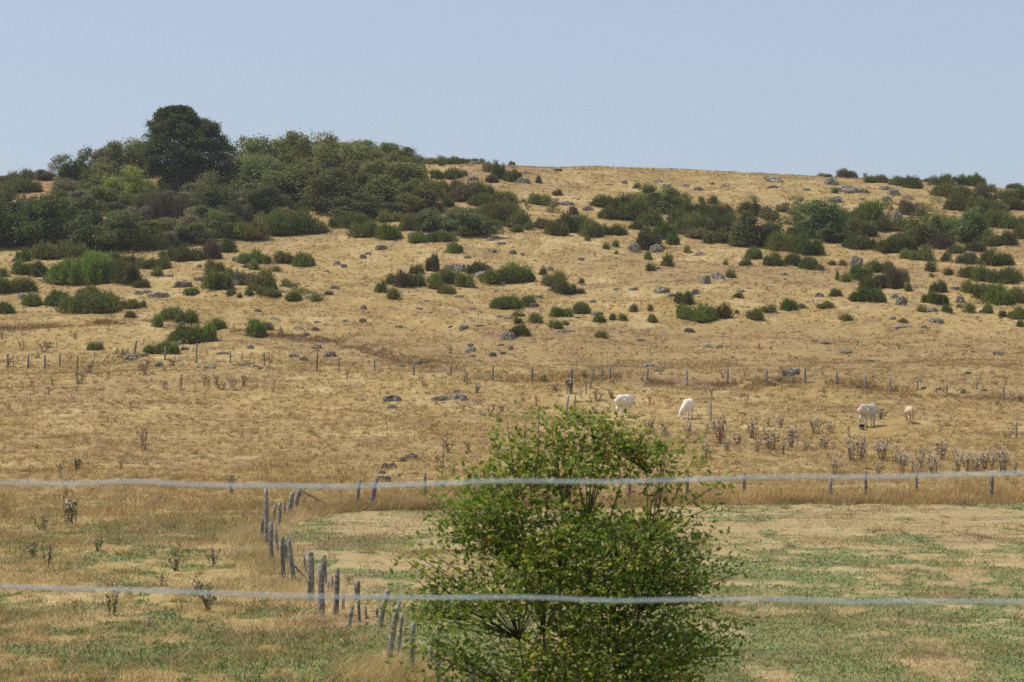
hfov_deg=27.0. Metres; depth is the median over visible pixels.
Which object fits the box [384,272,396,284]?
broom shrub
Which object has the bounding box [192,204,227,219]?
leafy bush
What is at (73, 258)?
broom shrub
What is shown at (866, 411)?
cow
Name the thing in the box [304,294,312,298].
boulder
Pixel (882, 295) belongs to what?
broom shrub
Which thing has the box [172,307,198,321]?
broom shrub
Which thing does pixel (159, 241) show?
broom shrub
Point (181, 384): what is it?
thistle
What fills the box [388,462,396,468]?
boulder
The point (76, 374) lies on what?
thistle
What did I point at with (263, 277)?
broom shrub
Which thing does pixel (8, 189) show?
broom shrub
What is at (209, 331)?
broom shrub
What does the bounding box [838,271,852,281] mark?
broom shrub
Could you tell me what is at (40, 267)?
broom shrub
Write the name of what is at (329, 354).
boulder
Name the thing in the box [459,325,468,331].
boulder
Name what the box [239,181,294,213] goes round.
leafy bush
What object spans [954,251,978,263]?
heath bush
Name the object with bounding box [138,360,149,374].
thistle
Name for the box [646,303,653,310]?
broom shrub
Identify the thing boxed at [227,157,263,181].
leafy bush
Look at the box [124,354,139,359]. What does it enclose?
boulder
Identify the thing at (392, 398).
boulder
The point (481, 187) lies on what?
broom shrub
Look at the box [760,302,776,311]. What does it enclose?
broom shrub
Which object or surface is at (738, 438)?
thistle
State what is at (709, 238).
broom shrub
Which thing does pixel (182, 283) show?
boulder
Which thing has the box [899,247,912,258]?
broom shrub
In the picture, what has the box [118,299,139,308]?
broom shrub
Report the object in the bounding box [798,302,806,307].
heath bush
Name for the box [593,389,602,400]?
thistle
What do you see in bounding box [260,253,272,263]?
broom shrub
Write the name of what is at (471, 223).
leafy bush
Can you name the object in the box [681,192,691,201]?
broom shrub
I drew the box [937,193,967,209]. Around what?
broom shrub
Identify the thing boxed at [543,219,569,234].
broom shrub
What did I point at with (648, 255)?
broom shrub
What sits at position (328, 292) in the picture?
boulder
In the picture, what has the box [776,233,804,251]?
broom shrub
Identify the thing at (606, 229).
broom shrub
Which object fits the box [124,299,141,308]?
broom shrub
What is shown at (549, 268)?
boulder
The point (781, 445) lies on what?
thistle
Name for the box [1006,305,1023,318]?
broom shrub
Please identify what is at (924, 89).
sky
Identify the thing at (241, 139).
twiggy bush
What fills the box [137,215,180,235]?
leafy bush
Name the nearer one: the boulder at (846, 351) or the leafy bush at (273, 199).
the boulder at (846, 351)
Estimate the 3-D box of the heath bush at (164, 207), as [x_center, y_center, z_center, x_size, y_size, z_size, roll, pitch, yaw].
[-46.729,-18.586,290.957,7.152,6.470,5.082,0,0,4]
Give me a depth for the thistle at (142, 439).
126.29 m
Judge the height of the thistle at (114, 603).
0.809 m
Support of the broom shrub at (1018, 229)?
on the ground at (962, 517)
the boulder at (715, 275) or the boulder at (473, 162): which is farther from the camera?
the boulder at (473, 162)
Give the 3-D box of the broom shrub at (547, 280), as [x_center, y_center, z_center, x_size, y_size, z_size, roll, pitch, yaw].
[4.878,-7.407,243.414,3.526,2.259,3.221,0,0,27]
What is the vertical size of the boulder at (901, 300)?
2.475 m
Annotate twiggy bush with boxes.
[46,153,73,172]
[223,134,257,162]
[286,282,316,293]
[525,200,531,209]
[545,197,559,211]
[777,193,804,223]
[879,195,901,216]
[914,195,948,215]
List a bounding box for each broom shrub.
[0,170,22,182]
[0,176,43,191]
[0,184,18,194]
[0,267,11,276]
[0,274,27,293]
[0,300,16,313]
[7,255,32,274]
[11,276,41,291]
[14,246,31,260]
[17,291,42,305]
[19,167,34,179]
[28,258,47,276]
[29,239,63,258]
[37,257,82,284]
[43,287,70,305]
[49,188,72,197]
[54,239,88,256]
[54,290,90,313]
[63,253,84,265]
[66,250,112,284]
[76,281,98,295]
[76,287,124,313]
[79,249,120,260]
[85,340,97,349]
[102,290,125,301]
[105,249,129,264]
[105,254,143,283]
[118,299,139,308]
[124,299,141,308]
[127,277,150,286]
[131,229,171,250]
[134,253,153,267]
[139,300,146,306]
[142,342,165,352]
[150,255,173,268]
[150,264,163,275]
[150,313,164,326]
[159,304,183,319]
[159,339,179,353]
[164,241,194,260]
[165,321,208,342]
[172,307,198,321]
[182,286,199,294]
[188,319,218,341]
[190,246,206,259]
[198,264,234,289]
[202,258,225,271]
[210,317,229,329]
[218,217,247,238]
[219,236,239,252]
[224,265,237,278]
[225,287,237,295]
[230,215,271,239]
[236,245,268,262]
[240,264,278,290]
[242,287,253,295]
[243,315,267,336]
[246,258,261,269]
[254,207,286,225]
[254,286,265,294]
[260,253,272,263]
[261,209,305,235]
[262,287,281,295]
[271,249,293,262]
[272,266,281,271]
[273,204,314,232]
[278,278,290,286]
[284,289,305,299]
[291,250,316,265]
[302,215,331,232]
[309,293,323,300]
[327,208,373,227]
[345,218,378,236]
[373,220,402,238]
[374,276,387,292]
[376,208,405,220]
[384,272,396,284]
[385,287,403,298]
[399,211,431,229]
[399,222,406,230]
[407,229,428,242]
[407,263,424,272]
[411,270,427,285]
[413,154,424,162]
[423,157,440,163]
[426,272,445,283]
[427,231,439,241]
[428,280,444,288]
[431,169,443,178]
[433,283,456,293]
[435,153,457,163]
[436,229,459,240]
[436,267,457,283]
[437,177,464,196]
[442,195,454,206]
[443,167,462,177]
[445,240,463,252]
[450,156,464,163]
[453,270,476,286]
[462,178,495,194]
[463,158,477,163]
[465,192,490,204]
[465,260,482,273]
[476,189,519,204]
[476,197,524,223]
[479,267,506,283]
[488,294,526,307]
[490,158,505,178]
[496,265,522,282]
[500,207,532,226]
[502,169,514,181]
[502,260,533,281]
[509,223,524,231]
[509,322,531,336]
[510,169,522,179]
[510,308,526,316]
[513,315,523,323]
[520,267,534,281]
[520,294,537,305]
[522,219,534,229]
[526,311,544,322]
[527,192,552,204]
[535,174,542,182]
[539,266,546,274]
[539,268,571,285]
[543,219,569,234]
[546,318,564,327]
[548,305,574,316]
[551,188,562,195]
[552,280,578,293]
[554,212,583,231]
[572,300,593,313]
[574,212,594,224]
[577,287,585,292]
[578,218,604,236]
[587,194,616,205]
[591,312,606,322]
[593,330,610,337]
[596,222,608,233]
[597,203,632,218]
[602,241,610,248]
[609,191,636,207]
[609,311,617,319]
[610,223,630,233]
[611,239,619,246]
[615,195,652,219]
[617,312,627,320]
[627,221,646,229]
[631,205,663,224]
[632,182,641,188]
[643,250,652,259]
[645,260,656,270]
[645,313,657,321]
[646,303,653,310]
[650,219,682,238]
[660,250,675,265]
[664,205,689,223]
[665,232,680,244]
[673,209,715,233]
[673,291,683,301]
[675,198,710,215]
[675,302,695,318]
[676,289,695,304]
[676,301,683,314]
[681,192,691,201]
[683,244,691,252]
[685,301,718,321]
[691,203,713,216]
[697,195,704,201]
[700,231,712,242]
[701,209,735,231]
[702,200,737,220]
[705,194,720,204]
[710,301,735,317]
[712,227,728,242]
[723,208,738,221]
[724,268,736,277]
[727,232,739,246]
[732,292,743,297]
[737,256,753,265]
[742,307,763,319]
[744,244,764,258]
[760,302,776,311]
[762,249,784,265]
[763,229,798,249]
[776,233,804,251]
[778,257,786,265]
[778,298,798,309]
[784,252,800,265]
[786,217,811,237]
[788,228,826,255]
[798,255,818,268]
[816,301,835,308]
[817,173,832,176]
[827,260,836,264]
[827,288,844,295]
[830,187,838,192]
[835,268,839,279]
[836,311,854,320]
[838,258,846,265]
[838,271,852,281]
[841,229,868,248]
[842,216,877,235]
[844,206,869,220]
[847,283,882,300]
[849,261,869,279]
[856,197,885,219]
[856,273,881,289]
[860,232,876,247]
[861,173,888,181]
[862,258,888,271]
[864,176,875,182]
[864,265,874,275]
[868,214,894,229]
[868,286,887,302]
[870,234,906,252]
[884,230,907,240]
[887,217,916,229]
[888,175,906,184]
[897,235,917,250]
[899,174,924,187]
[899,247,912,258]
[903,281,913,291]
[908,242,935,259]
[916,304,926,311]
[920,289,937,302]
[924,257,938,271]
[927,173,955,185]
[927,182,957,195]
[928,279,948,291]
[932,291,949,303]
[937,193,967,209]
[939,251,953,261]
[941,215,959,229]
[941,303,948,311]
[942,267,954,274]
[945,184,973,199]
[946,244,966,252]
[952,176,970,184]
[954,264,973,277]
[955,172,987,185]
[957,193,990,210]
[958,278,981,293]
[962,301,976,312]
[964,239,989,250]
[968,227,1003,245]
[968,261,990,280]
[970,280,996,299]
[972,246,1015,265]
[975,181,997,191]
[979,278,1015,304]
[981,206,1010,226]
[982,301,993,312]
[983,264,1019,282]
[986,198,1010,210]
[992,189,1018,198]
[995,209,1023,228]
[996,229,1020,244]
[998,310,1006,316]
[999,195,1023,208]
[1005,182,1022,188]
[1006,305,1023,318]
[1009,284,1023,302]
[1011,222,1023,238]
[1013,186,1023,199]
[1014,268,1023,280]
[1016,318,1023,326]
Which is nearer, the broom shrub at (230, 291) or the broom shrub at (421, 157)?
the broom shrub at (230, 291)
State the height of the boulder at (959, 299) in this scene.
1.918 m
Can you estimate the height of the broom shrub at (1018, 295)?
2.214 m
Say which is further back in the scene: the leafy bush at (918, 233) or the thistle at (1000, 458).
the leafy bush at (918, 233)
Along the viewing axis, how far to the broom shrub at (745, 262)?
259.26 m
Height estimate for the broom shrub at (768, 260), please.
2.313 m
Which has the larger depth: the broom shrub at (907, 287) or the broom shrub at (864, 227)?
the broom shrub at (864, 227)
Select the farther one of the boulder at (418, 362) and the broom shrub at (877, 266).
the broom shrub at (877, 266)
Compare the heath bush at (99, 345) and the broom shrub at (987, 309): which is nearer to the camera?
the heath bush at (99, 345)
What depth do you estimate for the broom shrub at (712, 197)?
311.96 m
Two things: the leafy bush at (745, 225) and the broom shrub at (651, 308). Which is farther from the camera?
the leafy bush at (745, 225)
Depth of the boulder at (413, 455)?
121.54 m
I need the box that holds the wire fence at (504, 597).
[0,472,1023,602]
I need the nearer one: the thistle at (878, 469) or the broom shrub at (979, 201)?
the thistle at (878, 469)
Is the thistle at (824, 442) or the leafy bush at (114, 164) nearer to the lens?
the thistle at (824, 442)
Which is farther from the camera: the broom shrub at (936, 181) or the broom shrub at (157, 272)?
the broom shrub at (936, 181)
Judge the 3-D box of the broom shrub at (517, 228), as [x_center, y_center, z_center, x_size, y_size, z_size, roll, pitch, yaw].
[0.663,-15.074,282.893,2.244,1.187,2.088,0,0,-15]
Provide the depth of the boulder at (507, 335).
201.57 m
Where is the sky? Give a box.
[0,0,1023,187]
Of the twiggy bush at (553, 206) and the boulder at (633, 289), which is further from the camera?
the twiggy bush at (553, 206)
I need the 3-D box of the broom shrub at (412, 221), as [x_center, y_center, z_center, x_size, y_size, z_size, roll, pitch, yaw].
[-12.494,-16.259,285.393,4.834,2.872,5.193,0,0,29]
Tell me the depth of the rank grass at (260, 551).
87.66 m
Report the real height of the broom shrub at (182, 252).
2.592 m
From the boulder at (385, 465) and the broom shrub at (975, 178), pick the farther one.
the broom shrub at (975, 178)
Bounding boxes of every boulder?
[17,292,23,298]
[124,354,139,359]
[147,291,167,297]
[155,362,163,366]
[171,280,192,287]
[171,340,184,344]
[202,365,215,368]
[231,255,238,261]
[288,353,298,357]
[299,356,308,360]
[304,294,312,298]
[311,327,320,330]
[312,344,321,348]
[323,351,336,356]
[324,290,332,294]
[330,285,339,288]
[333,260,340,264]
[359,318,366,322]
[375,245,387,249]
[382,462,388,468]
[383,395,401,401]
[384,475,390,481]
[387,405,397,408]
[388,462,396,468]
[405,453,417,459]
[413,361,423,364]
[431,395,447,400]
[442,264,455,270]
[447,393,466,400]
[454,263,465,271]
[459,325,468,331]
[460,170,467,175]
[464,346,476,352]
[467,176,478,180]
[469,161,478,164]
[474,271,483,277]
[500,331,515,339]
[517,177,530,183]
[527,303,539,307]
[546,266,553,271]
[556,329,570,332]
[558,201,573,205]
[582,205,592,210]
[627,287,638,290]
[628,242,641,252]
[640,363,653,366]
[650,244,663,252]
[654,286,669,293]
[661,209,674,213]
[684,328,695,332]
[691,289,699,294]
[694,186,704,190]
[694,251,704,255]
[700,275,710,283]
[702,344,712,347]
[711,272,724,278]
[765,176,782,182]
[778,367,799,375]
[814,292,823,296]
[824,179,838,184]
[826,196,841,202]
[838,185,857,193]
[839,350,851,353]
[849,255,862,265]
[857,188,868,192]
[879,186,891,189]
[886,189,900,195]
[891,211,902,220]
[891,324,910,328]
[895,296,907,305]
[903,195,913,199]
[925,307,937,311]
[927,318,943,323]
[955,295,964,302]
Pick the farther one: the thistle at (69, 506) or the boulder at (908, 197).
the boulder at (908, 197)
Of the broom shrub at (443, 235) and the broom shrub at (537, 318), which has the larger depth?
the broom shrub at (443, 235)
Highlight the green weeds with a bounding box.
[0,494,1023,681]
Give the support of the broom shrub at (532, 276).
on the ground at (962, 517)
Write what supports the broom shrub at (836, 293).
on the ground at (962, 517)
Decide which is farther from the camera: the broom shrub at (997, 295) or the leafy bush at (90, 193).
the leafy bush at (90, 193)
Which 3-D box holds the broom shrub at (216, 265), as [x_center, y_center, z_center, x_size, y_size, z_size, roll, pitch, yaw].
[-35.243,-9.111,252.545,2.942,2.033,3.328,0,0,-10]
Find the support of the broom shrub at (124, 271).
on the ground at (962, 517)
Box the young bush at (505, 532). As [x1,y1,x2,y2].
[367,393,779,681]
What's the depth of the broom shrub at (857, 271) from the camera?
247.66 m
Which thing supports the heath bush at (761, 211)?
on the ground at (962, 517)
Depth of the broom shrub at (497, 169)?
330.12 m
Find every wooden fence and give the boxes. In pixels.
[6,340,339,370]
[355,469,993,502]
[373,359,1020,399]
[565,366,602,410]
[709,401,1017,437]
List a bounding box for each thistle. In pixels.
[3,355,14,366]
[25,541,37,556]
[29,514,47,529]
[36,341,48,351]
[40,541,54,567]
[57,460,64,474]
[61,495,77,523]
[72,369,83,383]
[72,456,82,469]
[81,361,94,372]
[93,534,104,550]
[104,582,122,615]
[116,347,124,357]
[136,427,147,449]
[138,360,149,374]
[143,615,153,625]
[154,570,168,585]
[160,380,167,388]
[168,551,181,570]
[169,359,180,365]
[179,374,182,390]
[191,575,204,596]
[199,584,216,611]
[204,547,220,565]
[213,374,219,387]
[218,381,225,389]
[226,474,236,493]
[227,377,237,389]
[241,374,250,386]
[434,451,444,468]
[441,436,453,452]
[462,369,469,382]
[475,382,481,392]
[493,409,503,421]
[563,375,575,393]
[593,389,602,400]
[606,389,613,397]
[643,419,654,433]
[659,424,669,435]
[683,420,692,438]
[702,440,711,458]
[711,411,727,443]
[722,438,731,450]
[732,432,743,443]
[746,417,758,437]
[753,437,761,451]
[761,428,779,448]
[763,413,770,425]
[776,413,784,427]
[777,438,786,453]
[783,425,800,447]
[803,440,811,447]
[809,416,823,433]
[818,434,829,449]
[825,420,835,433]
[829,455,842,474]
[843,432,857,461]
[854,435,867,459]
[874,439,890,459]
[875,461,883,474]
[877,408,888,418]
[896,448,909,472]
[909,457,918,472]
[914,447,927,468]
[926,452,939,473]
[934,437,947,459]
[953,451,965,471]
[959,451,970,471]
[970,454,980,470]
[977,446,992,469]
[988,453,995,467]
[994,446,1005,471]
[999,446,1011,469]
[1003,429,1013,437]
[1009,459,1018,471]
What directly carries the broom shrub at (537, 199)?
on the ground at (962, 517)
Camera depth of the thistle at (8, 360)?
186.30 m
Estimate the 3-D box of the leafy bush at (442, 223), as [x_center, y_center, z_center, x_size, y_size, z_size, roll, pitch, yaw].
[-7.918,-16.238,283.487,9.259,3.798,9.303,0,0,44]
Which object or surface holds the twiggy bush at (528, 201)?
on the ground at (962, 517)
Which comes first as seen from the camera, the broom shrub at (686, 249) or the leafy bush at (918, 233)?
the broom shrub at (686, 249)
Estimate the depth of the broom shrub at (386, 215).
291.60 m
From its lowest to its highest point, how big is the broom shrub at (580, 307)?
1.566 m
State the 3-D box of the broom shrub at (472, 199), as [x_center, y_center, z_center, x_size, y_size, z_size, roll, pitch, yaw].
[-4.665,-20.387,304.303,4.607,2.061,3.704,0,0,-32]
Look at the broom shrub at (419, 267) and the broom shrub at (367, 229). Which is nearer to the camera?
the broom shrub at (419, 267)
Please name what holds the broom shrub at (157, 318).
on the ground at (962, 517)
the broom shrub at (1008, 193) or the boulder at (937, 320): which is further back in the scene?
the broom shrub at (1008, 193)
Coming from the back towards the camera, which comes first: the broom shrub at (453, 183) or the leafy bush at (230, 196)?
the broom shrub at (453, 183)
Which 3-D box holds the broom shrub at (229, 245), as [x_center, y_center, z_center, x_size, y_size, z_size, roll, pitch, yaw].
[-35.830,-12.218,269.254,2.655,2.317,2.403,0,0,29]
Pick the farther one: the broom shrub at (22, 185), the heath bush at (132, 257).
the broom shrub at (22, 185)
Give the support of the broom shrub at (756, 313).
on the ground at (962, 517)
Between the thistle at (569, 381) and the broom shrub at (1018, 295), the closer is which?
the thistle at (569, 381)
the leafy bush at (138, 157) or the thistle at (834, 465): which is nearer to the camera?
the thistle at (834, 465)
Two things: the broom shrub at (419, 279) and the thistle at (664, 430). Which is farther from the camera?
the broom shrub at (419, 279)
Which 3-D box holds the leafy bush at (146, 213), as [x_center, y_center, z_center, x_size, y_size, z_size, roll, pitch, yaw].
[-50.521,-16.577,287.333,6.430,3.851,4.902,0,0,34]
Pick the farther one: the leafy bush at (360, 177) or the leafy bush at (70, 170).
the leafy bush at (70, 170)
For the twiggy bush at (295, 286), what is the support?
on the ground at (962, 517)
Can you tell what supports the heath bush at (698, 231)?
on the ground at (962, 517)
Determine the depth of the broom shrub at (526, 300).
227.27 m
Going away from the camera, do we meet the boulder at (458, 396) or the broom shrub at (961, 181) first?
the boulder at (458, 396)
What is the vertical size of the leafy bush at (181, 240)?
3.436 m
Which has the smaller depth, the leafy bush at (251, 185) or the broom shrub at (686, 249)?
the broom shrub at (686, 249)
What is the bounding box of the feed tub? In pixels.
[859,424,864,429]
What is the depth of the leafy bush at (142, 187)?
312.14 m
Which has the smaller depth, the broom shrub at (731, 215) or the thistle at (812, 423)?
the thistle at (812, 423)
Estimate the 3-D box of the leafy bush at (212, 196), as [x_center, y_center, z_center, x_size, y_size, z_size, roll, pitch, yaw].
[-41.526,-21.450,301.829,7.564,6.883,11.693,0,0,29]
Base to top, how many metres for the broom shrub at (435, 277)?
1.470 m
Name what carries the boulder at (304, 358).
on the ground at (962, 517)
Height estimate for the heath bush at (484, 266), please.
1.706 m
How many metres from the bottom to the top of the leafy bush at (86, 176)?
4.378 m
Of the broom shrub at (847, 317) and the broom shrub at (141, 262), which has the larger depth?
the broom shrub at (141, 262)
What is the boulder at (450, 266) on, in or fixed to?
on the ground at (962, 517)
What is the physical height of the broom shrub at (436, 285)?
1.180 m
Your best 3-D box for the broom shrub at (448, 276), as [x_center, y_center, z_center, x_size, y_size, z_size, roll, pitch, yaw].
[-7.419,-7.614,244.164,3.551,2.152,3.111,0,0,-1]
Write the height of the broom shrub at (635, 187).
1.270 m
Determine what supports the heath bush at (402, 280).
on the ground at (962, 517)
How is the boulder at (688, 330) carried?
on the ground at (962, 517)
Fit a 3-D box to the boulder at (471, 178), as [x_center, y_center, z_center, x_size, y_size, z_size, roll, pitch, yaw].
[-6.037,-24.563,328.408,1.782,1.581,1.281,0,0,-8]
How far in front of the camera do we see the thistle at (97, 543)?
65.14 m
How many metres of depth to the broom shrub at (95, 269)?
241.38 m
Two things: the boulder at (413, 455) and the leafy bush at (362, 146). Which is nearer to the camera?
the boulder at (413, 455)
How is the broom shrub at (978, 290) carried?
on the ground at (962, 517)
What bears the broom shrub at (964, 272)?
on the ground at (962, 517)
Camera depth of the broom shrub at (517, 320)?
214.00 m
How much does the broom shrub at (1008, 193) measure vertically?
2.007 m
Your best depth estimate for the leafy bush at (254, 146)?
331.93 m
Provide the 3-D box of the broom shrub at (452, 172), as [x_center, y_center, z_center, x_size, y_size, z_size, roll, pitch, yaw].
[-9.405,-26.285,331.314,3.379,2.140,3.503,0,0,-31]
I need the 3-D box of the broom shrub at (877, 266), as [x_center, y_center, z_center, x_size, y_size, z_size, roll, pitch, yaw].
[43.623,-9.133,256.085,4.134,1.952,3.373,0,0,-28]
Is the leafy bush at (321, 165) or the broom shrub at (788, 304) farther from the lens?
the leafy bush at (321, 165)
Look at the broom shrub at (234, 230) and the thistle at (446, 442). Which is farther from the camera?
the broom shrub at (234, 230)
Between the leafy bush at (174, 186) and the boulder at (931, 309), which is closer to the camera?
the boulder at (931, 309)
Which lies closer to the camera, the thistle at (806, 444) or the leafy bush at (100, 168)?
the thistle at (806, 444)
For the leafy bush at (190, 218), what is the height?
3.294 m
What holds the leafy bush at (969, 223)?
on the ground at (962, 517)
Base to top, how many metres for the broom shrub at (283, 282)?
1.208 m
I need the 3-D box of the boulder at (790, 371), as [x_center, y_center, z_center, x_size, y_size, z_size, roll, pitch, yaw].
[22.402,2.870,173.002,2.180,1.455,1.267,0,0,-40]
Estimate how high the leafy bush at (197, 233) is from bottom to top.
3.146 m
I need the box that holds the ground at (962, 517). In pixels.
[0,163,1023,681]
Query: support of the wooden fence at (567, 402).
on the ground at (962, 517)
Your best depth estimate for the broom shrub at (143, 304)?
225.14 m
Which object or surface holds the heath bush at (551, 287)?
on the ground at (962, 517)
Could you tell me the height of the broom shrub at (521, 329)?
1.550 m
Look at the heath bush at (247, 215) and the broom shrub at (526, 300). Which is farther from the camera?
the heath bush at (247, 215)
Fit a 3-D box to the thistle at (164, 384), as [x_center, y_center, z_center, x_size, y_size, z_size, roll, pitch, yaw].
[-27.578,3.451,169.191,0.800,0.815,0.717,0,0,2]
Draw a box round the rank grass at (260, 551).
[0,317,1023,681]
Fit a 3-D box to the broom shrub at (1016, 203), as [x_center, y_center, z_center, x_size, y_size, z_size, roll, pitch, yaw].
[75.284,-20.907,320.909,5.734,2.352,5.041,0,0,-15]
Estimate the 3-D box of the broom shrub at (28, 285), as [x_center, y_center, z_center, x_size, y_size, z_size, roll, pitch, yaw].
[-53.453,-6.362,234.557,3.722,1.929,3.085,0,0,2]
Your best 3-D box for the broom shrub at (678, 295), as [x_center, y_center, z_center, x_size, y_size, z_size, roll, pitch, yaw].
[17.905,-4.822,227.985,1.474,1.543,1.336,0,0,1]
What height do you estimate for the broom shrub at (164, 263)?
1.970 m
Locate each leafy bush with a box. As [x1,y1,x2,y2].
[0,188,89,247]
[0,189,28,214]
[0,200,25,244]
[31,169,57,179]
[45,177,83,193]
[47,153,92,186]
[52,192,108,239]
[60,207,150,250]
[67,189,100,208]
[74,145,107,168]
[74,161,113,183]
[74,168,121,189]
[77,187,122,209]
[79,170,128,190]
[81,184,138,209]
[91,133,151,177]
[94,198,133,217]
[99,160,161,197]
[103,161,130,176]
[105,210,142,234]
[116,161,142,186]
[123,140,153,174]
[124,205,153,223]
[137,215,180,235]
[156,176,186,194]
[158,221,193,246]
[160,190,193,203]
[172,219,220,242]
[179,175,216,197]
[179,197,209,215]
[179,206,206,225]
[181,165,241,210]
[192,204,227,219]
[197,208,243,237]
[214,170,249,191]
[221,191,246,210]
[227,153,289,191]
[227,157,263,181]
[231,187,268,212]
[233,133,294,169]
[234,150,256,166]
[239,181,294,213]
[239,182,295,202]
[243,151,314,182]
[249,157,331,202]
[255,168,299,195]
[260,128,314,158]
[283,130,349,165]
[290,165,370,210]
[304,138,361,181]
[307,140,390,161]
[311,136,349,149]
[317,162,348,181]
[321,167,388,194]
[322,191,386,217]
[343,138,383,149]
[343,146,388,183]
[354,158,430,187]
[355,139,403,158]
[359,172,403,204]
[361,201,407,218]
[380,152,434,181]
[387,145,420,166]
[390,178,450,212]
[392,177,423,191]
[411,205,481,231]
[422,208,442,219]
[440,204,492,225]
[447,211,509,235]
[629,181,685,211]
[722,207,789,245]
[733,194,762,214]
[791,198,852,237]
[792,211,803,224]
[817,227,853,241]
[900,208,940,244]
[919,213,949,232]
[938,204,996,242]
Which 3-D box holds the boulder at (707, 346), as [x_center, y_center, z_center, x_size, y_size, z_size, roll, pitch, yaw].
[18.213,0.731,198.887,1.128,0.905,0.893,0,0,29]
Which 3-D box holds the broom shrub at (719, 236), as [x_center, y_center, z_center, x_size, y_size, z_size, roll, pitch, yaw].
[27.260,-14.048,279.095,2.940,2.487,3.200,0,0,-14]
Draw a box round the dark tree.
[131,102,242,184]
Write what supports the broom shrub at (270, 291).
on the ground at (962, 517)
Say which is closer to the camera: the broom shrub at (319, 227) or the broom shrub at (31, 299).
the broom shrub at (31, 299)
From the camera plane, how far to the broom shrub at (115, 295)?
226.22 m
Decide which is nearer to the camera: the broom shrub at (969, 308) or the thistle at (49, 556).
the thistle at (49, 556)
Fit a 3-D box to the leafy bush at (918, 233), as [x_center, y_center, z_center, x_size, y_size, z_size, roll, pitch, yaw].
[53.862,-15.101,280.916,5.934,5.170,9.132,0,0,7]
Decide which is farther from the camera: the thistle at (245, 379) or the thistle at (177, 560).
the thistle at (245, 379)
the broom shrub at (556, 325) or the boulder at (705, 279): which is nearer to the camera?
the broom shrub at (556, 325)
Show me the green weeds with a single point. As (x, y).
(222, 664)
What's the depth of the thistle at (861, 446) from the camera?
118.09 m
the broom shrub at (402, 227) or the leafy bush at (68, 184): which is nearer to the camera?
the broom shrub at (402, 227)
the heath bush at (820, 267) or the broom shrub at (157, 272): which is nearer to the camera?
the broom shrub at (157, 272)
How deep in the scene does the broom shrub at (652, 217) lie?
291.28 m
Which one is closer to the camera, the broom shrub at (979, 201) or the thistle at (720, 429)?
the thistle at (720, 429)
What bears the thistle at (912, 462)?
on the ground at (962, 517)
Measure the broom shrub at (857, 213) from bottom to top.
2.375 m
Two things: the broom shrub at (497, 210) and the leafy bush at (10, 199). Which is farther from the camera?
the leafy bush at (10, 199)
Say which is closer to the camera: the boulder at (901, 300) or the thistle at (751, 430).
the thistle at (751, 430)
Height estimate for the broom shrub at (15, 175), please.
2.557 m
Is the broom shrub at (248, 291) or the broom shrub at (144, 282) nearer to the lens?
the broom shrub at (248, 291)
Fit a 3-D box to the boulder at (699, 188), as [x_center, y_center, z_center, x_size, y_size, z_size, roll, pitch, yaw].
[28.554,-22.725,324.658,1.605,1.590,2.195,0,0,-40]
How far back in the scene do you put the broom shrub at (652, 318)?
216.06 m
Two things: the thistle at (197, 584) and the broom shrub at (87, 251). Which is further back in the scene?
the broom shrub at (87, 251)
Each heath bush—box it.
[95,340,104,349]
[123,310,138,317]
[125,253,137,264]
[129,187,168,211]
[146,184,193,225]
[201,236,223,258]
[223,198,256,225]
[230,269,255,284]
[262,321,277,329]
[392,268,414,287]
[424,251,440,270]
[448,181,477,201]
[481,160,493,171]
[481,262,491,270]
[485,173,501,181]
[534,217,549,227]
[548,282,557,290]
[567,203,578,214]
[628,302,638,311]
[635,228,665,249]
[681,225,714,236]
[756,205,779,217]
[774,203,789,211]
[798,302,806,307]
[814,264,825,269]
[835,167,852,177]
[851,171,859,177]
[873,273,886,287]
[880,260,906,288]
[896,198,926,214]
[898,317,907,322]
[900,266,910,281]
[924,229,956,248]
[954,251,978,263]
[971,181,998,201]
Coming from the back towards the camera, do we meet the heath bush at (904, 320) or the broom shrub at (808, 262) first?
the broom shrub at (808, 262)
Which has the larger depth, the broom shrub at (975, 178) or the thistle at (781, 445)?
the broom shrub at (975, 178)
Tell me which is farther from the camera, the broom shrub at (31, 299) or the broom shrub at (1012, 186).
the broom shrub at (1012, 186)
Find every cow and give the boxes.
[614,394,635,416]
[678,398,695,419]
[857,403,879,427]
[902,406,915,424]
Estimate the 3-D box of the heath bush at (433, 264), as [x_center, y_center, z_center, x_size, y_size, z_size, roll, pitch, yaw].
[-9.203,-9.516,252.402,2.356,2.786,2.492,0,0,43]
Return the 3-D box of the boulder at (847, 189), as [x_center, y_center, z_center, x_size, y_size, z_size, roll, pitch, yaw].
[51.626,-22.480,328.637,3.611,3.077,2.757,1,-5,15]
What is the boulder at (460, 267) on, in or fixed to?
on the ground at (962, 517)
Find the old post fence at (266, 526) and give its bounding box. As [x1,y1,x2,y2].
[260,488,494,681]
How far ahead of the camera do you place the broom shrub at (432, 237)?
274.59 m
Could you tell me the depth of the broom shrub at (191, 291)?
235.34 m
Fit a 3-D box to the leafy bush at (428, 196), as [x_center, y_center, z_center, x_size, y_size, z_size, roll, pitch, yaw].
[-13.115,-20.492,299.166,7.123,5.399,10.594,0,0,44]
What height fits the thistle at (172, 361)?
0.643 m
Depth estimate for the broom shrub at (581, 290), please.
236.25 m
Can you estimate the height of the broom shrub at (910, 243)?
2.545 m
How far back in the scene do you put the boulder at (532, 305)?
226.73 m
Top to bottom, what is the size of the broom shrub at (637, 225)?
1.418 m
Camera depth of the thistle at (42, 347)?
194.37 m

